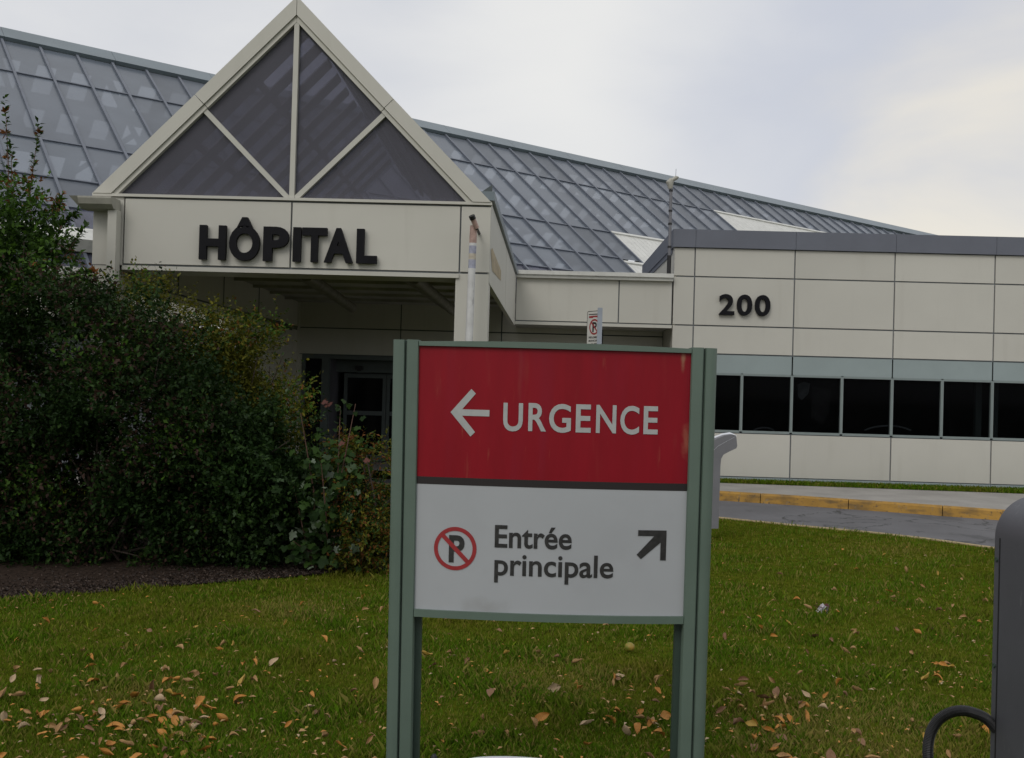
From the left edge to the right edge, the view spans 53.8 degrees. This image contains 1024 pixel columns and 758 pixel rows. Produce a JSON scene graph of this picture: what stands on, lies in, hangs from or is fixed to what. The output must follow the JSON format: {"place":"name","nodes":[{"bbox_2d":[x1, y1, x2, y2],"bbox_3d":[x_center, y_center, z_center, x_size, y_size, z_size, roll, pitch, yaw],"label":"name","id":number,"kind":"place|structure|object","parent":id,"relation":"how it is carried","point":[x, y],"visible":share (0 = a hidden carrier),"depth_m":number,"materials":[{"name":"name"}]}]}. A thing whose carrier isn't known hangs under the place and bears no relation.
{"place":"outdoors","nodes":[
{"label":"outdoors","id":0,"kind":"place"},
{"bbox_2d":[357,470,390,478],"bbox_3d":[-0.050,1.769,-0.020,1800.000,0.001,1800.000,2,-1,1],"label":"ground","id":1,"kind":"structure","parent":0,"point":[387,477],"depth_m":20.11,"materials":[{"name":"soil"}]},
{"bbox_2d":[363,481,993,548],"bbox_3d":[5.650,2.020,10.907,26.346,0.062,1.996,1,-1,44],"label":"kerb edge","id":2,"kind":"object","parent":1,"relation":"on","point":[976,545],"visible":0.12,"depth_m":13.18,"materials":[{"name":"concrete"}]},
{"bbox_2d":[642,229,1023,487],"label":"hospital block","id":3,"kind":"structure","parent":1,"relation":"on","point":[871,358],"depth_m":19.08,"materials":[{"name":"concrete"}]},
{"bbox_2d":[715,373,741,432],"bbox_3d":[3.869,0.445,19.155,0.947,1.124,0.100,2,-1,1],"label":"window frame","id":4,"kind":"structure","parent":3,"relation":"in","point":[734,374],"depth_m":19.10,"materials":[{"name":"grey metal"}]},
{"bbox_2d":[741,374,791,433],"bbox_3d":[4.812,0.472,19.133,0.947,1.124,0.100,2,-1,1],"label":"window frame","id":5,"kind":"structure","parent":3,"relation":"in","point":[771,375],"depth_m":19.09,"materials":[{"name":"grey metal"}]},
{"bbox_2d":[791,375,841,435],"bbox_3d":[5.753,0.498,19.112,0.944,1.124,0.100,2,-1,1],"label":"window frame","id":6,"kind":"structure","parent":3,"relation":"in","point":[807,376],"depth_m":19.07,"materials":[{"name":"grey metal"}]},
{"bbox_2d":[841,376,891,436],"bbox_3d":[6.692,0.524,19.091,0.944,1.124,0.100,2,-1,1],"label":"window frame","id":7,"kind":"structure","parent":3,"relation":"in","point":[843,377],"depth_m":19.05,"materials":[{"name":"grey metal"}]},
{"bbox_2d":[891,378,941,438],"bbox_3d":[7.629,0.550,19.070,0.940,1.124,0.100,2,-1,1],"label":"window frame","id":8,"kind":"structure","parent":3,"relation":"in","point":[916,379],"depth_m":19.03,"materials":[{"name":"grey metal"}]},
{"bbox_2d":[941,379,992,439],"bbox_3d":[8.565,0.576,19.048,0.940,1.124,0.100,2,-1,1],"label":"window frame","id":9,"kind":"structure","parent":3,"relation":"in","point":[952,380],"depth_m":19.01,"materials":[{"name":"grey metal"}]},
{"bbox_2d":[990,380,1023,440],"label":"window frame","id":10,"kind":"structure","parent":3,"relation":"in","point":[994,381],"depth_m":18.99,"materials":[{"name":"grey metal"}]},
{"bbox_2d":[0,481,994,757],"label":"lawn","id":11,"kind":"structure","parent":0,"point":[648,649],"depth_m":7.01,"materials":[{"name":"plant"}]},
{"bbox_2d":[0,687,6,697],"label":"fallen leaf","id":12,"kind":"object","parent":11,"relation":"on","point":[2,692],"visible":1,"depth_m":5.34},
{"bbox_2d":[0,711,7,722],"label":"fallen leaf","id":13,"kind":"object","parent":11,"relation":"on","point":[3,715],"visible":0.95,"depth_m":4.96,"materials":[{"name":"plant"}]},
{"bbox_2d":[10,674,15,682],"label":"fallen leaf","id":14,"kind":"object","parent":11,"relation":"on","point":[12,678],"visible":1,"depth_m":5.62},
{"bbox_2d":[11,691,25,695],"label":"fallen leaf","id":15,"kind":"object","parent":11,"relation":"on","point":[19,693],"visible":1,"depth_m":5.30,"materials":[{"name":"plant"}]},
{"bbox_2d":[18,721,30,728],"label":"fallen leaf","id":16,"kind":"object","parent":11,"relation":"on","point":[24,724],"visible":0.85,"depth_m":4.86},
{"bbox_2d":[36,674,40,682],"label":"fallen leaf","id":17,"kind":"object","parent":11,"relation":"on","point":[38,679],"visible":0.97,"depth_m":5.61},
{"bbox_2d":[36,710,44,717],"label":"fallen leaf","id":18,"kind":"object","parent":11,"relation":"on","point":[41,713],"visible":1,"depth_m":5.04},
{"bbox_2d":[0,94,99,533],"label":"tall shrub","id":19,"kind":"object","parent":11,"relation":"on","point":[18,233],"visible":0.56,"depth_m":10.31,"materials":[{"name":"green plant"}]},
{"bbox_2d":[44,722,56,727],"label":"fallen leaf","id":20,"kind":"object","parent":11,"relation":"on","point":[52,725],"visible":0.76,"depth_m":4.86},
{"bbox_2d":[55,722,62,732],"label":"fallen leaf","id":21,"kind":"object","parent":11,"relation":"on","point":[58,727],"visible":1,"depth_m":4.82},
{"bbox_2d":[71,706,81,711],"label":"fallen leaf","id":22,"kind":"object","parent":11,"relation":"on","point":[76,708],"visible":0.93,"depth_m":5.12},
{"bbox_2d":[76,714,83,723],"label":"fallen leaf","id":23,"kind":"object","parent":11,"relation":"on","point":[80,717],"visible":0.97,"depth_m":4.97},
{"bbox_2d":[84,724,94,730],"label":"fallen leaf","id":24,"kind":"object","parent":11,"relation":"on","point":[88,726],"visible":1,"depth_m":4.85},
{"bbox_2d":[87,678,99,681],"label":"fallen leaf","id":25,"kind":"object","parent":11,"relation":"on","point":[92,679],"visible":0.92,"depth_m":5.63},
{"bbox_2d":[98,707,104,715],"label":"fallen leaf","id":26,"kind":"object","parent":11,"relation":"on","point":[100,709],"visible":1,"depth_m":5.09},
{"bbox_2d":[99,747,113,754],"bbox_3d":[-1.822,1.673,4.528,0.074,0.025,0.025,34,-1,-13],"label":"fallen leaf","id":27,"kind":"object","parent":11,"relation":"on","point":[106,751],"visible":1,"depth_m":4.53,"materials":[{"name":"plant"}]},
{"bbox_2d":[106,740,115,746],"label":"fallen leaf","id":28,"kind":"object","parent":11,"relation":"on","point":[109,743],"visible":1,"depth_m":4.62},
{"bbox_2d":[106,721,124,727],"bbox_3d":[-1.922,1.678,4.894,0.088,0.026,0.037,7,11,-11],"label":"fallen leaf","id":29,"kind":"object","parent":11,"relation":"on","point":[115,723],"visible":1,"depth_m":4.90,"materials":[{"name":"plant"}]},
{"bbox_2d":[114,726,124,730],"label":"fallen leaf","id":30,"kind":"object","parent":11,"relation":"on","point":[119,728],"visible":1,"depth_m":4.87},
{"bbox_2d":[119,739,133,745],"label":"fallen leaf","id":31,"kind":"object","parent":11,"relation":"on","point":[130,743],"visible":1,"depth_m":4.64,"materials":[{"name":"plant"}]},
{"bbox_2d":[130,692,139,697],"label":"fallen leaf","id":32,"kind":"object","parent":11,"relation":"on","point":[133,694],"visible":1,"depth_m":5.34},
{"bbox_2d":[130,752,141,757],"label":"fallen leaf","id":33,"kind":"object","parent":11,"relation":"on","point":[136,755],"visible":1,"depth_m":4.49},
{"bbox_2d":[149,680,153,691],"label":"fallen leaf","id":34,"kind":"object","parent":11,"relation":"on","point":[151,686],"visible":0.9,"depth_m":5.54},
{"bbox_2d":[146,714,157,717],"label":"fallen leaf","id":35,"kind":"object","parent":11,"relation":"on","point":[152,715],"visible":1,"depth_m":5.04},
{"bbox_2d":[154,694,165,700],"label":"fallen leaf","id":36,"kind":"object","parent":11,"relation":"on","point":[159,697],"visible":1,"depth_m":5.32,"materials":[{"name":"plant"}]},
{"bbox_2d":[157,729,166,737],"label":"fallen leaf","id":37,"kind":"object","parent":11,"relation":"on","point":[161,731],"visible":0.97,"depth_m":4.79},
{"bbox_2d":[158,717,166,725],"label":"fallen leaf","id":38,"kind":"object","parent":11,"relation":"on","point":[160,719],"visible":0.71,"depth_m":4.95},
{"bbox_2d":[162,676,172,683],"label":"fallen leaf","id":39,"kind":"object","parent":11,"relation":"on","point":[166,679],"visible":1,"depth_m":5.66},
{"bbox_2d":[171,715,178,725],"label":"fallen leaf","id":40,"kind":"object","parent":11,"relation":"on","point":[173,719],"visible":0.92,"depth_m":4.98,"materials":[{"name":"plant"}]},
{"bbox_2d":[172,709,183,715],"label":"fallen leaf","id":41,"kind":"object","parent":11,"relation":"on","point":[176,712],"visible":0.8,"depth_m":5.10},
{"bbox_2d":[180,748,187,755],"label":"fallen leaf","id":42,"kind":"object","parent":11,"relation":"on","point":[182,752],"visible":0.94,"depth_m":4.55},
{"bbox_2d":[180,716,191,725],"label":"fallen leaf","id":43,"kind":"object","parent":11,"relation":"on","point":[185,718],"visible":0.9,"depth_m":4.98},
{"bbox_2d":[0,517,389,598],"bbox_3d":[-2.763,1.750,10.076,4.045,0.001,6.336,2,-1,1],"label":"planting bed","id":44,"kind":"object","parent":11,"relation":"on","point":[20,569],"visible":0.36,"depth_m":9.01,"materials":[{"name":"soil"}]},
{"bbox_2d":[0,239,280,570],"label":"dark shrub","id":45,"kind":"object","parent":44,"relation":"on","point":[98,510],"visible":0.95,"depth_m":9.31,"materials":[{"name":"green plant"}]},
{"bbox_2d":[89,257,327,543],"bbox_3d":[-3.289,0.241,10.662,2.874,3.069,1.748,1,-1,21],"label":"olive shrub","id":46,"kind":"object","parent":44,"relation":"on","point":[249,378],"visible":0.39,"depth_m":10.47,"materials":[{"name":"green plant"}]},
{"bbox_2d":[129,383,359,573],"bbox_3d":[-2.484,1.067,9.463,2.321,2.083,2.187,2,-1,1],"label":"arching shrub","id":47,"kind":"object","parent":44,"relation":"on","point":[268,469],"visible":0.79,"depth_m":9.34,"materials":[{"name":"green plant"}]},
{"bbox_2d":[250,399,382,571],"bbox_3d":[-1.805,0.980,9.374,1.194,1.603,0.921,1,-1,26],"label":"shrub","id":48,"kind":"object","parent":44,"relation":"on","point":[317,524],"visible":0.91,"depth_m":9.26,"materials":[{"name":"green plant"}]},
{"bbox_2d":[311,422,391,578],"bbox_3d":[-1.287,1.200,9.605,1.380,1.531,1.524,2,-1,1],"label":"rusty shrub","id":49,"kind":"object","parent":44,"relation":"on","point":[376,541],"visible":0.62,"depth_m":9.34,"materials":[{"name":"green plant"}]},
{"bbox_2d":[191,723,199,730],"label":"fallen leaf","id":50,"kind":"object","parent":11,"relation":"on","point":[194,725],"visible":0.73,"depth_m":4.91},
{"bbox_2d":[189,719,202,724],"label":"fallen leaf","id":51,"kind":"object","parent":11,"relation":"on","point":[197,721],"visible":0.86,"depth_m":4.96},
{"bbox_2d":[195,696,204,703],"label":"fallen leaf","id":52,"kind":"object","parent":11,"relation":"on","point":[199,699],"visible":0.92,"depth_m":5.29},
{"bbox_2d":[197,745,210,751],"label":"fallen leaf","id":53,"kind":"object","parent":11,"relation":"on","point":[205,747],"visible":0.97,"depth_m":4.59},
{"bbox_2d":[202,704,216,708],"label":"fallen leaf","id":54,"kind":"object","parent":11,"relation":"on","point":[206,705],"visible":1,"depth_m":5.20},
{"bbox_2d":[216,713,228,721],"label":"fallen leaf","id":55,"kind":"object","parent":11,"relation":"on","point":[220,716],"visible":1,"depth_m":5.07,"materials":[{"name":"plant"}]},
{"bbox_2d":[233,694,246,702],"bbox_3d":[-1.458,1.702,5.392,0.078,0.034,0.029,-25,30,-18],"label":"fallen leaf","id":56,"kind":"object","parent":11,"relation":"on","point":[238,696],"visible":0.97,"depth_m":5.39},
{"bbox_2d":[236,674,244,686],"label":"fallen leaf","id":57,"kind":"object","parent":11,"relation":"on","point":[241,680],"visible":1,"depth_m":5.65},
{"bbox_2d":[269,657,277,665],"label":"fallen leaf","id":58,"kind":"object","parent":11,"relation":"on","point":[272,661],"visible":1,"depth_m":6.10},
{"bbox_2d":[284,720,291,727],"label":"fallen leaf","id":59,"kind":"object","parent":11,"relation":"on","point":[288,723],"visible":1,"depth_m":4.99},
{"bbox_2d":[69,0,517,477],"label":"entrance canopy","id":60,"kind":"object","parent":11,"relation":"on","point":[292,154],"visible":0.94,"depth_m":11.72,"materials":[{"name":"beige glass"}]},
{"bbox_2d":[322,731,328,736],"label":"fallen leaf","id":61,"kind":"object","parent":11,"relation":"on","point":[325,734],"visible":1,"depth_m":4.83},
{"bbox_2d":[373,676,378,688],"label":"fallen leaf","id":62,"kind":"object","parent":11,"relation":"on","point":[375,680],"visible":1,"depth_m":5.72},
{"bbox_2d":[0,27,934,472],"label":"glazed hall","id":63,"kind":"structure","parent":11,"relation":"on","point":[102,113],"depth_m":25.85,"materials":[{"name":"grey glass"}]},
{"bbox_2d":[465,214,480,340],"bbox_3d":[-0.489,0.004,11.394,0.153,3.682,0.422,2,-1,1],"label":"striped pole","id":64,"kind":"object","parent":11,"relation":"on","point":[474,228],"visible":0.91,"depth_m":11.31,"materials":[{"name":"metal"}]},
{"bbox_2d":[486,688,493,696],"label":"fallen leaf","id":65,"kind":"object","parent":11,"relation":"on","point":[490,691],"visible":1,"depth_m":5.60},
{"bbox_2d":[1,543,988,757],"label":"leaf litter","id":66,"kind":"object","parent":11,"relation":"on","point":[301,729],"visible":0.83,"depth_m":5.35,"materials":[{"name":"plant"}]},
{"bbox_2d":[474,756,532,757],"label":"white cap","id":67,"kind":"object","parent":11,"relation":"on","point":[502,757],"visible":1,"depth_m":3.31,"materials":[{"name":"white"}]},
{"bbox_2d":[531,717,537,728],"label":"fallen leaf","id":68,"kind":"object","parent":11,"relation":"on","point":[535,721],"visible":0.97,"depth_m":5.13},
{"bbox_2d":[535,712,549,720],"bbox_3d":[0.154,1.745,5.215,0.089,0.044,0.017,-20,-34,-8],"label":"fallen leaf","id":69,"kind":"object","parent":11,"relation":"on","point":[541,716],"visible":0.78,"depth_m":5.22,"materials":[{"name":"plant"}]},
{"bbox_2d":[386,339,716,757],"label":"direction sign","id":70,"kind":"object","parent":11,"relation":"on","point":[551,482],"visible":1,"depth_m":4.08,"materials":[{"name":"metal"}]},
{"bbox_2d":[548,683,560,691],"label":"fallen leaf","id":71,"kind":"object","parent":11,"relation":"on","point":[554,686],"visible":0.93,"depth_m":5.72,"materials":[{"name":"plant"}]},
{"bbox_2d":[571,658,581,662],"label":"fallen leaf","id":72,"kind":"object","parent":11,"relation":"on","point":[575,660],"visible":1,"depth_m":6.32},
{"bbox_2d":[579,719,593,724],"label":"fallen leaf","id":73,"kind":"object","parent":11,"relation":"on","point":[585,722],"visible":1,"depth_m":5.09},
{"bbox_2d":[586,308,602,343],"bbox_3d":[0.921,0.573,11.570,0.066,2.766,0.268,2,-1,-25],"label":"parking sign","id":74,"kind":"object","parent":11,"relation":"on","point":[594,327],"visible":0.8,"depth_m":11.57,"materials":[{"name":"metal"}]},
{"bbox_2d":[622,724,630,734],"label":"fallen leaf","id":75,"kind":"object","parent":11,"relation":"on","point":[626,730],"visible":0.97,"depth_m":5.03,"materials":[{"name":"plant"}]},
{"bbox_2d":[625,642,634,651],"bbox_3d":[0.778,1.774,6.675,0.068,0.060,0.066,2,-1,1],"label":"fallen fruit","id":76,"kind":"object","parent":11,"relation":"on","point":[629,646],"visible":1,"depth_m":6.65,"materials":[{"name":"food"}]},
{"bbox_2d":[634,722,640,734],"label":"fallen leaf","id":77,"kind":"object","parent":11,"relation":"on","point":[637,726],"visible":1,"depth_m":5.09,"materials":[{"name":"plant"}]},
{"bbox_2d":[633,714,643,718],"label":"fallen leaf","id":78,"kind":"object","parent":11,"relation":"on","point":[641,716],"visible":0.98,"depth_m":5.25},
{"bbox_2d":[646,719,656,728],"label":"fallen leaf","id":79,"kind":"object","parent":11,"relation":"on","point":[649,722],"visible":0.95,"depth_m":5.17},
{"bbox_2d":[653,728,664,736],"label":"fallen leaf","id":80,"kind":"object","parent":11,"relation":"on","point":[660,731],"visible":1,"depth_m":5.03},
{"bbox_2d":[660,710,670,719],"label":"fallen leaf","id":81,"kind":"object","parent":11,"relation":"on","point":[666,715],"visible":0.93,"depth_m":5.27,"materials":[{"name":"plant"}]},
{"bbox_2d":[716,706,726,713],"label":"fallen leaf","id":82,"kind":"object","parent":11,"relation":"on","point":[720,709],"visible":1,"depth_m":5.40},
{"bbox_2d":[711,432,736,528],"bbox_3d":[2.467,1.204,12.023,0.374,1.139,0.183,2,-1,1],"label":"bent head post","id":83,"kind":"object","parent":11,"relation":"on","point":[724,443],"visible":0.69,"depth_m":11.94,"materials":[{"name":"paint"}]},
{"bbox_2d":[733,717,743,724],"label":"fallen leaf","id":84,"kind":"object","parent":11,"relation":"on","point":[737,720],"visible":1,"depth_m":5.23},
{"bbox_2d":[734,682,747,686],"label":"fallen leaf","id":85,"kind":"object","parent":11,"relation":"on","point":[741,684],"visible":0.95,"depth_m":5.85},
{"bbox_2d":[738,676,748,680],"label":"fallen leaf","id":86,"kind":"object","parent":11,"relation":"on","point":[744,678],"visible":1,"depth_m":6.01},
{"bbox_2d":[745,720,757,726],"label":"fallen leaf","id":87,"kind":"object","parent":11,"relation":"on","point":[753,723],"visible":1,"depth_m":5.16,"materials":[{"name":"plant"}]},
{"bbox_2d":[757,694,769,698],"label":"fallen leaf","id":88,"kind":"object","parent":11,"relation":"on","point":[765,696],"visible":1,"depth_m":5.65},
{"bbox_2d":[762,700,774,705],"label":"fallen leaf","id":89,"kind":"object","parent":11,"relation":"on","point":[768,703],"visible":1,"depth_m":5.51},
{"bbox_2d":[761,726,775,732],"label":"fallen leaf","id":90,"kind":"object","parent":11,"relation":"on","point":[768,728],"visible":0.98,"depth_m":5.11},
{"bbox_2d":[772,686,779,697],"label":"fallen leaf","id":91,"kind":"object","parent":11,"relation":"on","point":[776,689],"visible":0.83,"depth_m":5.78,"materials":[{"name":"plant"}]},
{"bbox_2d":[772,716,784,723],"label":"fallen leaf","id":92,"kind":"object","parent":11,"relation":"on","point":[780,718],"visible":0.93,"depth_m":5.28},
{"bbox_2d":[776,752,790,757],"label":"fallen leaf","id":93,"kind":"object","parent":11,"relation":"on","point":[783,755],"visible":1,"depth_m":4.72,"materials":[{"name":"plant"}]},
{"bbox_2d":[787,714,792,722],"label":"fallen leaf","id":94,"kind":"object","parent":11,"relation":"on","point":[789,717],"visible":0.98,"depth_m":5.30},
{"bbox_2d":[801,690,810,697],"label":"fallen leaf","id":95,"kind":"object","parent":11,"relation":"on","point":[806,694],"visible":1,"depth_m":5.76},
{"bbox_2d":[805,710,809,722],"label":"fallen leaf","id":96,"kind":"object","parent":11,"relation":"on","point":[807,715],"visible":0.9,"depth_m":5.35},
{"bbox_2d":[813,603,829,612],"bbox_3d":[2.480,1.839,8.094,0.136,0.102,0.122,2,-1,1],"label":"paper scrap","id":97,"kind":"object","parent":11,"relation":"on","point":[822,606],"visible":0.74,"depth_m":8.07,"materials":[{"name":"paper"}]},
{"bbox_2d":[826,748,835,757],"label":"fallen leaf","id":98,"kind":"object","parent":11,"relation":"on","point":[830,753],"visible":1,"depth_m":4.75,"materials":[{"name":"plant"}]},
{"bbox_2d":[852,685,862,690],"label":"fallen leaf","id":99,"kind":"object","parent":11,"relation":"on","point":[856,688],"visible":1,"depth_m":5.83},
{"bbox_2d":[858,738,865,745],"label":"fallen leaf","id":100,"kind":"object","parent":11,"relation":"on","point":[862,742],"visible":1,"depth_m":4.98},
{"bbox_2d":[864,754,880,757],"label":"fallen leaf","id":101,"kind":"object","parent":11,"relation":"on","point":[871,756],"visible":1,"depth_m":4.75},
{"bbox_2d":[921,672,929,679],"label":"fallen leaf","id":102,"kind":"object","parent":11,"relation":"on","point":[925,677],"visible":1,"depth_m":6.13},
{"bbox_2d":[937,661,947,666],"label":"fallen leaf","id":103,"kind":"object","parent":11,"relation":"on","point":[942,663],"visible":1,"depth_m":6.48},
{"bbox_2d":[922,498,1023,757],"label":"grey pedestal","id":104,"kind":"object","parent":11,"relation":"on","point":[1003,722],"visible":1,"depth_m":2.43,"materials":[{"name":"paint"}]},
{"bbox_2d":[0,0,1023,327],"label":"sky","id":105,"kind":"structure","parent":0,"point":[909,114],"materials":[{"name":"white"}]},
{"bbox_2d":[23,457,1023,509],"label":"pavement","id":106,"kind":"structure","parent":0,"point":[996,500],"depth_m":17.32,"materials":[{"name":"concrete"}]},
{"bbox_2d":[299,270,673,461],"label":"connecting wing","id":107,"kind":"structure","parent":106,"relation":"on","point":[350,354],"depth_m":20.66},
{"bbox_2d":[342,373,386,460],"bbox_3d":[-3.159,0.815,21.593,0.905,1.857,0.050,2,-1,1],"label":"sliding door","id":108,"kind":"structure","parent":107,"relation":"in","point":[367,391],"depth_m":21.58,"materials":[{"name":"glass"}]},
{"bbox_2d":[385,374,392,460],"bbox_3d":[-2.245,0.841,21.572,0.905,1.857,0.050,2,-1,1],"label":"sliding door","id":109,"kind":"structure","parent":107,"relation":"in","point":[389,391],"depth_m":21.56,"materials":[{"name":"glass"}]},
{"bbox_2d":[666,176,678,273],"bbox_3d":[3.014,-2.958,19.104,0.242,2.044,0.150,2,-1,1],"label":"roof mast","id":110,"kind":"object","parent":107,"relation":"on","point":[669,182],"visible":1,"depth_m":19.08,"materials":[{"name":"metal"}]},
{"bbox_2d":[371,478,998,546],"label":"road","id":111,"kind":"structure","parent":0,"point":[971,530],"depth_m":14.61,"materials":[{"name":"asphalt"}]},
{"bbox_2d":[719,491,1004,519],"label":"kerb","id":112,"kind":"structure","parent":111,"relation":"on","point":[915,508],"depth_m":15.97,"materials":[{"name":"yellow paint"}]},
{"bbox_2d":[720,477,1023,493],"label":"verge grass","id":113,"kind":"structure","parent":0,"point":[942,487],"depth_m":18.54,"materials":[{"name":"plant"}]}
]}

